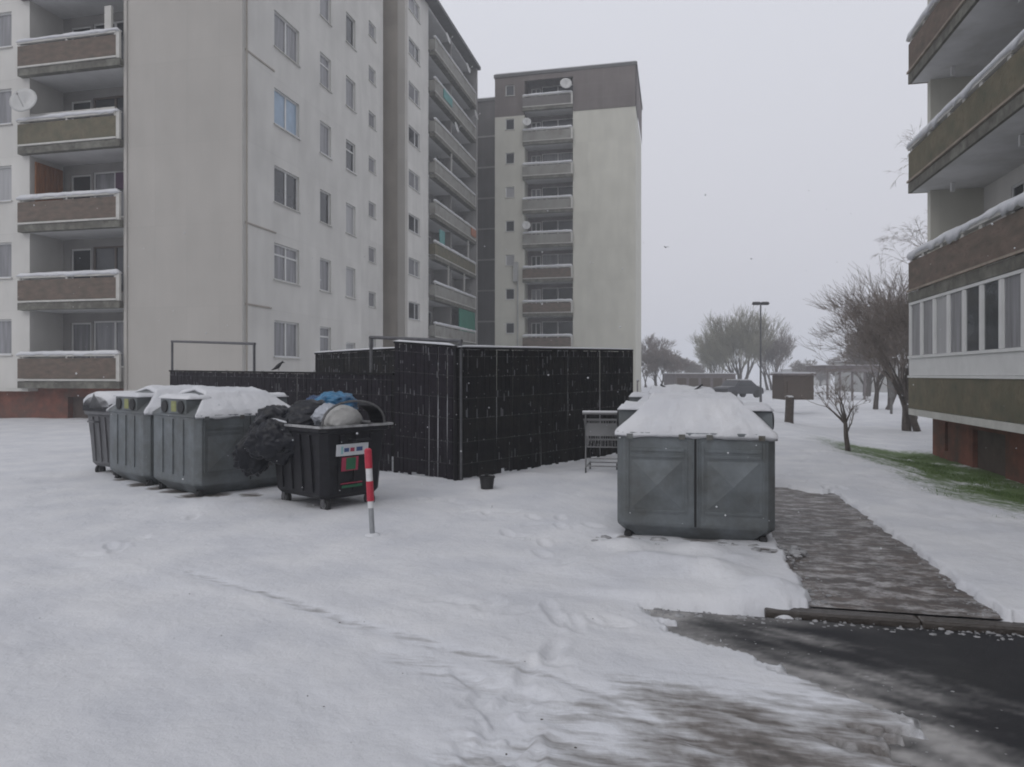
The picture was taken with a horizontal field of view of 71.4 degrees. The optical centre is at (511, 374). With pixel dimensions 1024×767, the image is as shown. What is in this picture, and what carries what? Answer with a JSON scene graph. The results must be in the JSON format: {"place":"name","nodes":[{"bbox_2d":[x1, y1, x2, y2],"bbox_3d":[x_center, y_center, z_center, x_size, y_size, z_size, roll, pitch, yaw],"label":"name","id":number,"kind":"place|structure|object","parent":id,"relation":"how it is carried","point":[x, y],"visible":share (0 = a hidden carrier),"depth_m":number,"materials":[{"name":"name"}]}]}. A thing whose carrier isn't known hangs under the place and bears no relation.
{"place":"outdoors","nodes":[
{"label":"outdoors","id":0,"kind":"place"},
{"bbox_2d":[0,375,1023,766],"bbox_3d":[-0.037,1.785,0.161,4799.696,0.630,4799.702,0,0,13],"label":"snow cover","id":1,"kind":"object","parent":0,"point":[260,627],"visible":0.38,"depth_m":4.97,"materials":[{"name":"white snow"}]},
{"bbox_2d":[82,391,134,474],"bbox_3d":[-6.328,0.956,11.927,0.937,1.387,1.404,0,0,34],"label":"wheeled bin","id":2,"kind":"object","parent":1,"relation":"on","point":[97,404],"visible":0.25,"depth_m":11.45,"materials":[{"name":"grey plastic"}]},
{"bbox_2d":[106,385,197,485],"bbox_3d":[-5.278,0.905,11.199,1.404,1.500,1.550,0,0,40],"label":"steel container","id":3,"kind":"object","parent":1,"relation":"on","point":[131,438],"visible":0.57,"depth_m":10.52,"materials":[{"name":"grey metal"}]},
{"bbox_2d":[0,0,382,417],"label":"apartment tower","id":4,"kind":"structure","parent":1,"relation":"on","point":[232,132],"depth_m":25.41,"materials":[{"name":"beige paint"}]},
{"bbox_2d":[0,319,12,355],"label":"window","id":5,"kind":"structure","parent":4,"relation":"in","point":[5,325],"depth_m":26.08,"materials":[{"name":"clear glass"}]},
{"bbox_2d":[0,243,12,278],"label":"window","id":6,"kind":"structure","parent":4,"relation":"in","point":[5,248],"depth_m":26.08,"materials":[{"name":"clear glass"}]},
{"bbox_2d":[0,166,12,202],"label":"window","id":7,"kind":"structure","parent":4,"relation":"in","point":[5,172],"depth_m":26.08,"materials":[{"name":"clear glass"}]},
{"bbox_2d":[0,89,12,125],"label":"window","id":8,"kind":"structure","parent":4,"relation":"in","point":[5,109],"depth_m":26.08,"materials":[{"name":"grey glass"}]},
{"bbox_2d":[0,13,12,48],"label":"window","id":9,"kind":"structure","parent":4,"relation":"in","point":[6,18],"depth_m":26.08,"materials":[{"name":"grey glass"}]},
{"bbox_2d":[72,323,90,357],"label":"window","id":10,"kind":"structure","parent":4,"relation":"in","point":[81,332],"depth_m":27.03,"materials":[{"name":"grey glass"}]},
{"bbox_2d":[72,248,90,301],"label":"window","id":11,"kind":"structure","parent":4,"relation":"in","point":[81,258],"depth_m":27.03,"materials":[{"name":"grey glass"}]},
{"bbox_2d":[72,174,90,221],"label":"window","id":12,"kind":"structure","parent":4,"relation":"in","point":[79,182],"depth_m":27.03,"materials":[{"name":"grey glass"}]},
{"bbox_2d":[72,100,90,141],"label":"window","id":13,"kind":"structure","parent":4,"relation":"in","point":[80,105],"depth_m":27.02,"materials":[{"name":"grey glass"}]},
{"bbox_2d":[94,321,123,367],"bbox_3d":[-14.519,-1.145,26.616,2.550,1.750,0.060,0,0,13],"label":"window","id":14,"kind":"structure","parent":4,"relation":"in","point":[111,337],"depth_m":26.76,"materials":[{"name":"grey glass"}]},
{"bbox_2d":[94,246,123,291],"bbox_3d":[-14.519,-3.945,26.616,2.550,1.750,0.060,0,0,13],"label":"window","id":15,"kind":"structure","parent":4,"relation":"in","point":[106,257],"depth_m":26.74,"materials":[{"name":"grey glass"}]},
{"bbox_2d":[94,171,123,216],"bbox_3d":[-14.519,-6.745,26.616,2.550,1.750,0.060,0,0,13],"label":"window","id":16,"kind":"structure","parent":4,"relation":"in","point":[102,180],"depth_m":26.76,"materials":[{"name":"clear glass"}]},
{"bbox_2d":[94,96,123,139],"bbox_3d":[-14.519,-9.545,26.616,2.550,1.750,0.060,0,0,13],"label":"window","id":17,"kind":"structure","parent":4,"relation":"in","point":[117,101],"depth_m":26.68,"materials":[{"name":"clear glass"}]},
{"bbox_2d":[94,21,123,59],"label":"window","id":18,"kind":"structure","parent":4,"relation":"in","point":[119,24],"depth_m":26.63,"materials":[{"name":"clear glass"}]},
{"bbox_2d":[273,320,300,358],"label":"window","id":19,"kind":"structure","parent":4,"relation":"in","point":[285,333],"depth_m":26.54,"materials":[{"name":"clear glass"}]},
{"bbox_2d":[273,243,300,285],"bbox_3d":[-8.405,-4.088,26.508,0.200,1.365,1.870,0,0,13],"label":"window","id":20,"kind":"structure","parent":4,"relation":"in","point":[285,258],"depth_m":26.54,"materials":[{"name":"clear glass"}]},
{"bbox_2d":[273,166,300,212],"bbox_3d":[-8.405,-6.888,26.508,0.200,1.365,1.870,0,0,13],"label":"window","id":21,"kind":"structure","parent":4,"relation":"in","point":[285,184],"depth_m":26.54,"materials":[{"name":"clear glass"}]},
{"bbox_2d":[273,89,300,140],"bbox_3d":[-8.405,-9.688,26.508,0.200,1.365,1.870,0,0,13],"label":"window","id":22,"kind":"structure","parent":4,"relation":"in","point":[285,110],"depth_m":26.54,"materials":[{"name":"blue glass"}]},
{"bbox_2d":[273,11,300,67],"bbox_3d":[-8.405,-12.487,26.508,0.200,1.365,1.870,0,0,13],"label":"window","id":23,"kind":"structure","parent":4,"relation":"in","point":[285,37],"depth_m":26.54,"materials":[{"name":"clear glass"}]},
{"bbox_2d":[320,327,328,350],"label":"window","id":24,"kind":"structure","parent":4,"relation":"in","point":[324,331],"depth_m":29.56,"materials":[{"name":"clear glass"}]},
{"bbox_2d":[319,258,332,293],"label":"window","id":25,"kind":"structure","parent":4,"relation":"in","point":[324,264],"depth_m":29.56,"materials":[{"name":"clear glass"}]},
{"bbox_2d":[319,190,332,226],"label":"window","id":26,"kind":"structure","parent":4,"relation":"in","point":[324,197],"depth_m":29.56,"materials":[{"name":"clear glass"}]},
{"bbox_2d":[319,121,332,160],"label":"window","id":27,"kind":"structure","parent":4,"relation":"in","point":[324,130],"depth_m":29.56,"materials":[{"name":"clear glass"}]},
{"bbox_2d":[319,53,332,93],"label":"window","id":28,"kind":"structure","parent":4,"relation":"in","point":[324,63],"depth_m":29.56,"materials":[{"name":"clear glass"}]},
{"bbox_2d":[319,0,332,26],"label":"window","id":29,"kind":"structure","parent":4,"relation":"in","point":[324,4],"depth_m":29.56,"materials":[{"name":"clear glass"}]},
{"bbox_2d":[345,267,356,299],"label":"window","id":30,"kind":"structure","parent":4,"relation":"in","point":[349,271],"depth_m":31.84,"materials":[{"name":"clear glass"}]},
{"bbox_2d":[345,203,356,237],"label":"window","id":31,"kind":"structure","parent":4,"relation":"in","point":[349,209],"depth_m":31.84,"materials":[{"name":"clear glass"}]},
{"bbox_2d":[345,140,356,175],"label":"window","id":32,"kind":"structure","parent":4,"relation":"in","point":[349,147],"depth_m":31.84,"materials":[{"name":"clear glass"}]},
{"bbox_2d":[345,77,356,113],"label":"window","id":33,"kind":"structure","parent":4,"relation":"in","point":[349,84],"depth_m":31.84,"materials":[{"name":"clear glass"}]},
{"bbox_2d":[346,13,356,51],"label":"window","id":34,"kind":"structure","parent":4,"relation":"in","point":[349,22],"depth_m":31.84,"materials":[{"name":"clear glass"}]},
{"bbox_2d":[171,340,255,370],"bbox_3d":[-6.638,0.566,15.663,3.658,2.768,0.055,0,0,40],"label":"pipe frame","id":35,"kind":"object","parent":1,"relation":"on","point":[234,343],"visible":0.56,"depth_m":15.40,"materials":[{"name":"grey metal"}]},
{"bbox_2d":[150,385,289,496],"bbox_3d":[-4.148,0.901,10.299,1.404,1.508,1.550,0,0,40],"label":"steel container","id":36,"kind":"object","parent":1,"relation":"on","point":[199,432],"visible":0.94,"depth_m":9.67,"materials":[{"name":"grey metal"}]},
{"bbox_2d":[169,369,394,472],"bbox_3d":[-4.990,1.012,14.244,7.993,2.276,0.086,0,0,40],"label":"privacy fence","id":37,"kind":"object","parent":1,"relation":"on","point":[375,388],"visible":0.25,"depth_m":13.04,"materials":[{"name":"metal"}]},
{"bbox_2d":[275,400,392,509],"bbox_3d":[-2.350,0.978,9.082,1.516,1.344,1.068,0,0,42],"label":"wheeled bin","id":38,"kind":"object","parent":1,"relation":"on","point":[325,464],"visible":0.78,"depth_m":8.62,"materials":[{"name":"black plastic"}]},
{"bbox_2d":[232,420,272,476],"bbox_3d":[-3.230,0.927,9.088,0.396,0.798,0.609,25,4,41],"label":"rubbish bag","id":39,"kind":"object","parent":38,"relation":"hanging from","point":[246,463],"visible":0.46,"depth_m":8.93,"materials":[{"name":"black plastic"}]},
{"bbox_2d":[243,418,294,464],"bbox_3d":[-2.949,0.817,8.831,0.740,0.579,0.318,2,3,1],"label":"rubbish bag","id":40,"kind":"object","parent":38,"relation":"in","point":[270,440],"visible":0.88,"depth_m":8.74,"materials":[{"name":"black plastic"}]},
{"bbox_2d":[248,405,287,432],"bbox_3d":[-3.008,0.623,9.139,0.697,0.500,0.684,6,7,-16],"label":"rubbish bag","id":41,"kind":"object","parent":40,"relation":"on","point":[264,414],"visible":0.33,"depth_m":8.93,"materials":[{"name":"black plastic"}]},
{"bbox_2d":[283,399,325,425],"bbox_3d":[-2.580,0.551,9.161,0.819,0.483,0.788,0,0,-39],"label":"rubbish bag","id":42,"kind":"object","parent":38,"relation":"in","point":[300,412],"visible":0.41,"depth_m":8.89,"materials":[{"name":"black plastic"}]},
{"bbox_2d":[311,403,334,426],"bbox_3d":[-2.295,0.512,8.973,0.462,0.320,0.569,0,0,13],"label":"rubbish bag","id":43,"kind":"object","parent":42,"relation":"on","point":[318,413],"visible":0.35,"depth_m":8.78,"materials":[{"name":"white plastic"}]},
{"bbox_2d":[314,391,357,409],"bbox_3d":[-2.328,0.361,9.428,0.590,0.308,0.482,3,5,-4],"label":"rubbish bag","id":44,"kind":"object","parent":42,"relation":"on","point":[333,397],"visible":0.48,"depth_m":9.30,"materials":[{"name":"blue plastic"}]},
{"bbox_2d":[323,405,361,426],"bbox_3d":[-2.087,0.557,8.757,0.391,0.378,0.722,0,0,13],"label":"bag","id":45,"kind":"object","parent":38,"relation":"in","point":[340,415],"visible":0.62,"depth_m":8.54,"materials":[{"name":"white plastic"}]},
{"bbox_2d":[314,346,399,455],"bbox_3d":[-3.128,0.799,14.808,0.105,2.702,4.102,0,0,-42],"label":"privacy fence","id":46,"kind":"object","parent":1,"relation":"on","point":[346,360],"visible":0.27,"depth_m":14.89,"materials":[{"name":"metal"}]},
{"bbox_2d":[364,448,379,536],"bbox_3d":[-1.429,1.208,7.179,0.180,0.934,0.180,-3,0,0],"label":"marker post","id":47,"kind":"object","parent":1,"relation":"on","point":[369,477],"visible":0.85,"depth_m":7.15,"materials":[{"name":"red plastic"}]},
{"bbox_2d":[369,336,462,479],"bbox_3d":[-1.592,0.641,11.470,2.166,2.618,0.055,0,0,40],"label":"pipe frame","id":48,"kind":"object","parent":1,"relation":"on","point":[459,341],"visible":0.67,"depth_m":11.09,"materials":[{"name":"grey metal"}]},
{"bbox_2d":[394,340,458,480],"bbox_3d":[-1.377,0.790,11.229,1.446,2.721,0.105,0,0,40],"label":"privacy fence","id":49,"kind":"object","parent":1,"relation":"on","point":[422,402],"visible":0.99,"depth_m":11.19,"materials":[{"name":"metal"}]},
{"bbox_2d":[383,0,480,393],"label":"apartment block","id":50,"kind":"structure","parent":1,"relation":"on","point":[431,67],"depth_m":48.71,"materials":[{"name":"beige paint"}]},
{"bbox_2d":[408,302,420,320],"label":"window","id":51,"kind":"structure","parent":50,"relation":"in","point":[413,307],"depth_m":46.22,"materials":[{"name":"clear glass"}]},
{"bbox_2d":[408,258,420,278],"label":"window","id":52,"kind":"structure","parent":50,"relation":"in","point":[413,264],"depth_m":46.22,"materials":[{"name":"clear glass"}]},
{"bbox_2d":[408,170,420,193],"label":"window","id":53,"kind":"structure","parent":50,"relation":"in","point":[413,179],"depth_m":46.22,"materials":[{"name":"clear glass"}]},
{"bbox_2d":[408,126,420,151],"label":"window","id":54,"kind":"structure","parent":50,"relation":"in","point":[413,136],"depth_m":46.22,"materials":[{"name":"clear glass"}]},
{"bbox_2d":[408,0,420,24],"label":"window","id":55,"kind":"structure","parent":50,"relation":"in","point":[414,9],"depth_m":46.32,"materials":[{"name":"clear glass"}]},
{"bbox_2d":[409,214,420,236],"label":"window","id":56,"kind":"structure","parent":50,"relation":"in","point":[413,221],"depth_m":46.22,"materials":[{"name":"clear glass"}]},
{"bbox_2d":[409,82,420,109],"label":"window","id":57,"kind":"structure","parent":50,"relation":"in","point":[413,93],"depth_m":46.22,"materials":[{"name":"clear glass"}]},
{"bbox_2d":[409,38,420,66],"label":"window","id":58,"kind":"structure","parent":50,"relation":"in","point":[413,50],"depth_m":46.22,"materials":[{"name":"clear glass"}]},
{"bbox_2d":[479,474,494,489],"bbox_3d":[-0.353,1.513,10.059,0.230,0.214,0.230,0,0,13],"label":"bucket","id":59,"kind":"object","parent":1,"relation":"on","point":[486,482],"visible":1,"depth_m":9.98,"materials":[{"name":"black plastic"}]},
{"bbox_2d":[7,190,1014,553],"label":"snowflakes","id":60,"kind":"object","parent":1,"relation":"on","point":[541,304],"visible":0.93,"depth_m":3.63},
{"bbox_2d":[454,345,633,480],"bbox_3d":[0.834,0.803,12.789,0.105,2.695,5.295,0,0,39],"label":"privacy fence","id":61,"kind":"object","parent":1,"relation":"on","point":[525,420],"visible":0.88,"depth_m":12.16,"materials":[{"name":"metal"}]},
{"bbox_2d":[478,60,642,391],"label":"apartment building","id":62,"kind":"structure","parent":1,"relation":"on","point":[552,140],"depth_m":57.80,"materials":[{"name":"beige paint"}]},
{"bbox_2d":[531,323,540,337],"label":"window","id":63,"kind":"structure","parent":62,"relation":"in","point":[535,327],"depth_m":59.67,"materials":[{"name":"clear glass"}]},
{"bbox_2d":[531,289,540,302],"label":"window","id":64,"kind":"structure","parent":62,"relation":"in","point":[535,293],"depth_m":59.67,"materials":[{"name":"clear glass"}]},
{"bbox_2d":[531,256,540,268],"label":"window","id":65,"kind":"structure","parent":62,"relation":"in","point":[535,260],"depth_m":59.70,"materials":[{"name":"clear glass"}]},
{"bbox_2d":[531,222,540,244],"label":"window","id":66,"kind":"structure","parent":62,"relation":"in","point":[534,226],"depth_m":59.71,"materials":[{"name":"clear glass"}]},
{"bbox_2d":[542,321,572,337],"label":"window","id":67,"kind":"structure","parent":62,"relation":"in","point":[548,327],"depth_m":59.26,"materials":[{"name":"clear glass"}]},
{"bbox_2d":[542,287,572,302],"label":"window","id":68,"kind":"structure","parent":62,"relation":"in","point":[564,292],"depth_m":59.26,"materials":[{"name":"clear glass"}]},
{"bbox_2d":[542,253,572,268],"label":"window","id":69,"kind":"structure","parent":62,"relation":"in","point":[547,259],"depth_m":59.26,"materials":[{"name":"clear glass"}]},
{"bbox_2d":[542,220,572,233],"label":"window","id":70,"kind":"structure","parent":62,"relation":"in","point":[556,224],"depth_m":59.26,"materials":[{"name":"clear glass"}]},
{"bbox_2d":[542,186,572,199],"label":"window","id":71,"kind":"structure","parent":62,"relation":"in","point":[562,190],"depth_m":59.26,"materials":[{"name":"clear glass"}]},
{"bbox_2d":[542,152,572,174],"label":"window","id":72,"kind":"structure","parent":62,"relation":"in","point":[567,155],"depth_m":59.26,"materials":[{"name":"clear glass"}]},
{"bbox_2d":[542,118,572,140],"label":"window","id":73,"kind":"structure","parent":62,"relation":"in","point":[558,122],"depth_m":59.26,"materials":[{"name":"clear glass"}]},
{"bbox_2d":[542,84,572,105],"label":"window","id":74,"kind":"structure","parent":62,"relation":"in","point":[551,88],"depth_m":59.34,"materials":[{"name":"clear glass"}]},
{"bbox_2d":[582,411,617,472],"bbox_3d":[1.497,1.098,11.690,0.640,1.063,0.959,0,0,8],"label":"shopping trolley","id":75,"kind":"object","parent":1,"relation":"on","point":[603,429],"visible":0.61,"depth_m":11.29,"materials":[{"name":"silver metal"}]},
{"bbox_2d":[641,333,675,386],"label":"bare tree","id":76,"kind":"object","parent":1,"relation":"on","point":[651,342],"visible":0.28,"depth_m":94.57,"materials":[{"name":"grey plant"}]},
{"bbox_2d":[641,343,690,385],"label":"bare tree","id":77,"kind":"object","parent":1,"relation":"on","point":[655,359],"visible":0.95,"depth_m":87.60,"materials":[{"name":"grey plant"}]},
{"bbox_2d":[658,346,689,372],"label":"bare tree","id":78,"kind":"object","parent":1,"relation":"on","point":[684,370],"visible":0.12,"depth_m":103.69,"materials":[{"name":"grey plant"}]},
{"bbox_2d":[628,384,733,401],"bbox_3d":[2.544,0.896,10.702,1.550,1.518,1.404,0,0,12],"label":"steel container","id":79,"kind":"object","parent":1,"relation":"on","point":[643,396],"visible":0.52,"depth_m":10.41,"materials":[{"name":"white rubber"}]},
{"bbox_2d":[683,359,704,372],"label":"bare tree","id":80,"kind":"object","parent":1,"relation":"on","point":[694,368],"visible":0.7,"depth_m":119.11,"materials":[{"name":"grey plant"}]},
{"bbox_2d":[615,392,777,541],"bbox_3d":[1.920,0.933,7.562,1.550,1.503,1.404,0,0,13],"label":"steel container","id":81,"kind":"object","parent":1,"relation":"on","point":[677,465],"visible":1,"depth_m":6.95,"materials":[{"name":"grey metal"}]},
{"bbox_2d":[663,373,736,387],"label":"garage row","id":82,"kind":"object","parent":1,"relation":"on","point":[712,380],"visible":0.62,"depth_m":63.97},
{"bbox_2d":[692,325,730,372],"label":"bare tree","id":83,"kind":"object","parent":1,"relation":"on","point":[702,358],"visible":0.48,"depth_m":99.56,"materials":[{"name":"grey plant"}]},
{"bbox_2d":[687,304,788,378],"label":"bare tree","id":84,"kind":"object","parent":1,"relation":"on","point":[735,338],"visible":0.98,"depth_m":91.65,"materials":[{"name":"grey plant"}]},
{"bbox_2d":[713,379,763,397],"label":"parked car","id":85,"kind":"object","parent":1,"relation":"on","point":[741,387],"visible":0.86,"depth_m":57.15,"materials":[{"name":"paint"}]},
{"bbox_2d":[752,301,769,401],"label":"street lamp","id":86,"kind":"object","parent":1,"relation":"on","point":[760,304],"visible":0.88,"depth_m":40.96,"materials":[{"name":"grey metal"}]},
{"bbox_2d":[739,321,800,389],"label":"bare tree","id":87,"kind":"object","parent":1,"relation":"on","point":[777,353],"visible":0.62,"depth_m":97.77,"materials":[{"name":"grey plant"}]},
{"bbox_2d":[784,396,793,423],"bbox_3d":[9.748,1.417,25.114,0.492,1.366,0.497,0,0,13],"label":"bollard","id":88,"kind":"object","parent":1,"relation":"on","point":[789,409],"visible":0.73,"depth_m":24.99,"materials":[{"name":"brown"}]},
{"bbox_2d":[770,372,815,399],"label":"shed","id":89,"kind":"structure","parent":1,"relation":"on","point":[784,384],"depth_m":36.00,"materials":[{"name":"brown wood"}]},
{"bbox_2d":[787,381,809,398],"bbox_3d":[14.495,0.772,35.983,1.152,0.883,0.026,0,0,0],"label":"door","id":90,"kind":"structure","parent":89,"relation":"in","point":[794,388],"depth_m":35.97,"materials":[{"name":"wood"}]},
{"bbox_2d":[788,357,817,371],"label":"bare tree","id":91,"kind":"object","parent":1,"relation":"on","point":[799,367],"visible":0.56,"depth_m":109.96,"materials":[{"name":"grey plant"}]},
{"bbox_2d":[814,372,831,385],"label":"bare tree","id":92,"kind":"object","parent":1,"relation":"on","point":[820,376],"visible":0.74,"depth_m":129.99,"materials":[{"name":"grey plant"}]},
{"bbox_2d":[800,377,870,450],"bbox_3d":[7.356,1.002,16.379,1.191,1.954,1.208,0,0,-15],"label":"sapling","id":93,"kind":"object","parent":1,"relation":"on","point":[844,420],"visible":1,"depth_m":16.13,"materials":[{"name":"brown plant"}]},
{"bbox_2d":[805,365,881,399],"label":"open shelter","id":94,"kind":"object","parent":1,"relation":"on","point":[809,368],"visible":0.61,"depth_m":60.20,"materials":[{"name":"grey metal"}]},
{"bbox_2d":[791,251,921,431],"bbox_3d":[13.770,-1.366,25.503,7.180,7.429,6.542,0,0,13],"label":"bare tree","id":95,"kind":"object","parent":1,"relation":"on","point":[871,337],"visible":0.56,"depth_m":25.31,"materials":[{"name":"brown plant"}]},
{"bbox_2d":[834,333,899,395],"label":"bare tree","id":96,"kind":"object","parent":1,"relation":"on","point":[869,380],"visible":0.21,"depth_m":69.56,"materials":[{"name":"grey plant"}]},
{"bbox_2d":[835,271,908,409],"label":"bare tree","id":97,"kind":"object","parent":1,"relation":"on","point":[877,385],"visible":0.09,"depth_m":41.64,"materials":[{"name":"brown plant"}]},
{"bbox_2d":[888,376,894,413],"bbox_3d":[19.701,1.170,37.000,0.320,2.300,0.100,0,0,0],"label":"sign post","id":98,"kind":"object","parent":1,"relation":"on","point":[891,393],"visible":0.61,"depth_m":36.95,"materials":[{"name":"grey metal"}]},
{"bbox_2d":[764,607,1023,635],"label":"kerb","id":99,"kind":"structure","parent":1,"relation":"on","point":[913,621],"depth_m":4.84,"materials":[{"name":"concrete"}]},
{"bbox_2d":[874,118,926,293],"bbox_3d":[17.897,-3.966,28.932,6.760,12.629,8.817,0,0,-34],"label":"bare tree","id":100,"kind":"object","parent":1,"relation":"on","point":[908,238],"visible":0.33,"depth_m":31.85,"materials":[{"name":"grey plant"}]},
{"bbox_2d":[853,453,1023,517],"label":"grass","id":101,"kind":"structure","parent":1,"relation":"on","point":[975,479],"depth_m":13.70,"materials":[{"name":"green plant"}]},
{"bbox_2d":[906,0,1023,483],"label":"apartment house","id":102,"kind":"structure","parent":1,"relation":"on","point":[965,146],"depth_m":15.29,"materials":[{"name":"beige paint"}]},
{"bbox_2d":[1012,180,1023,256],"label":"window","id":103,"kind":"structure","parent":102,"relation":"in","point":[1017,189],"depth_m":16.04,"materials":[{"name":"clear glass"}]},
{"bbox_2d":[439,0,926,374],"label":"sky","id":104,"kind":"structure","parent":0,"point":[752,107],"materials":[{"name":"grey"}]},
{"bbox_2d":[781,369,830,384],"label":"house","id":105,"kind":"structure","parent":0,"point":[815,380],"depth_m":140.00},
{"bbox_2d":[644,609,1023,766],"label":"wet road","id":106,"kind":"structure","parent":0,"point":[919,672],"depth_m":4.07,"materials":[{"name":"black asphalt"}]},
{"bbox_2d":[591,495,1023,764],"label":"slush lumps","id":107,"kind":"object","parent":106,"relation":"on","point":[796,552],"visible":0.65,"depth_m":5.15,"materials":[{"name":"white snow"}]},
{"bbox_2d":[834,361,906,391],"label":"house","id":108,"kind":"structure","parent":0,"point":[859,386],"depth_m":87.35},
{"bbox_2d":[771,487,1001,618],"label":"footpath","id":109,"kind":"structure","parent":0,"point":[840,543],"depth_m":6.19,"materials":[{"name":"grey stone"}]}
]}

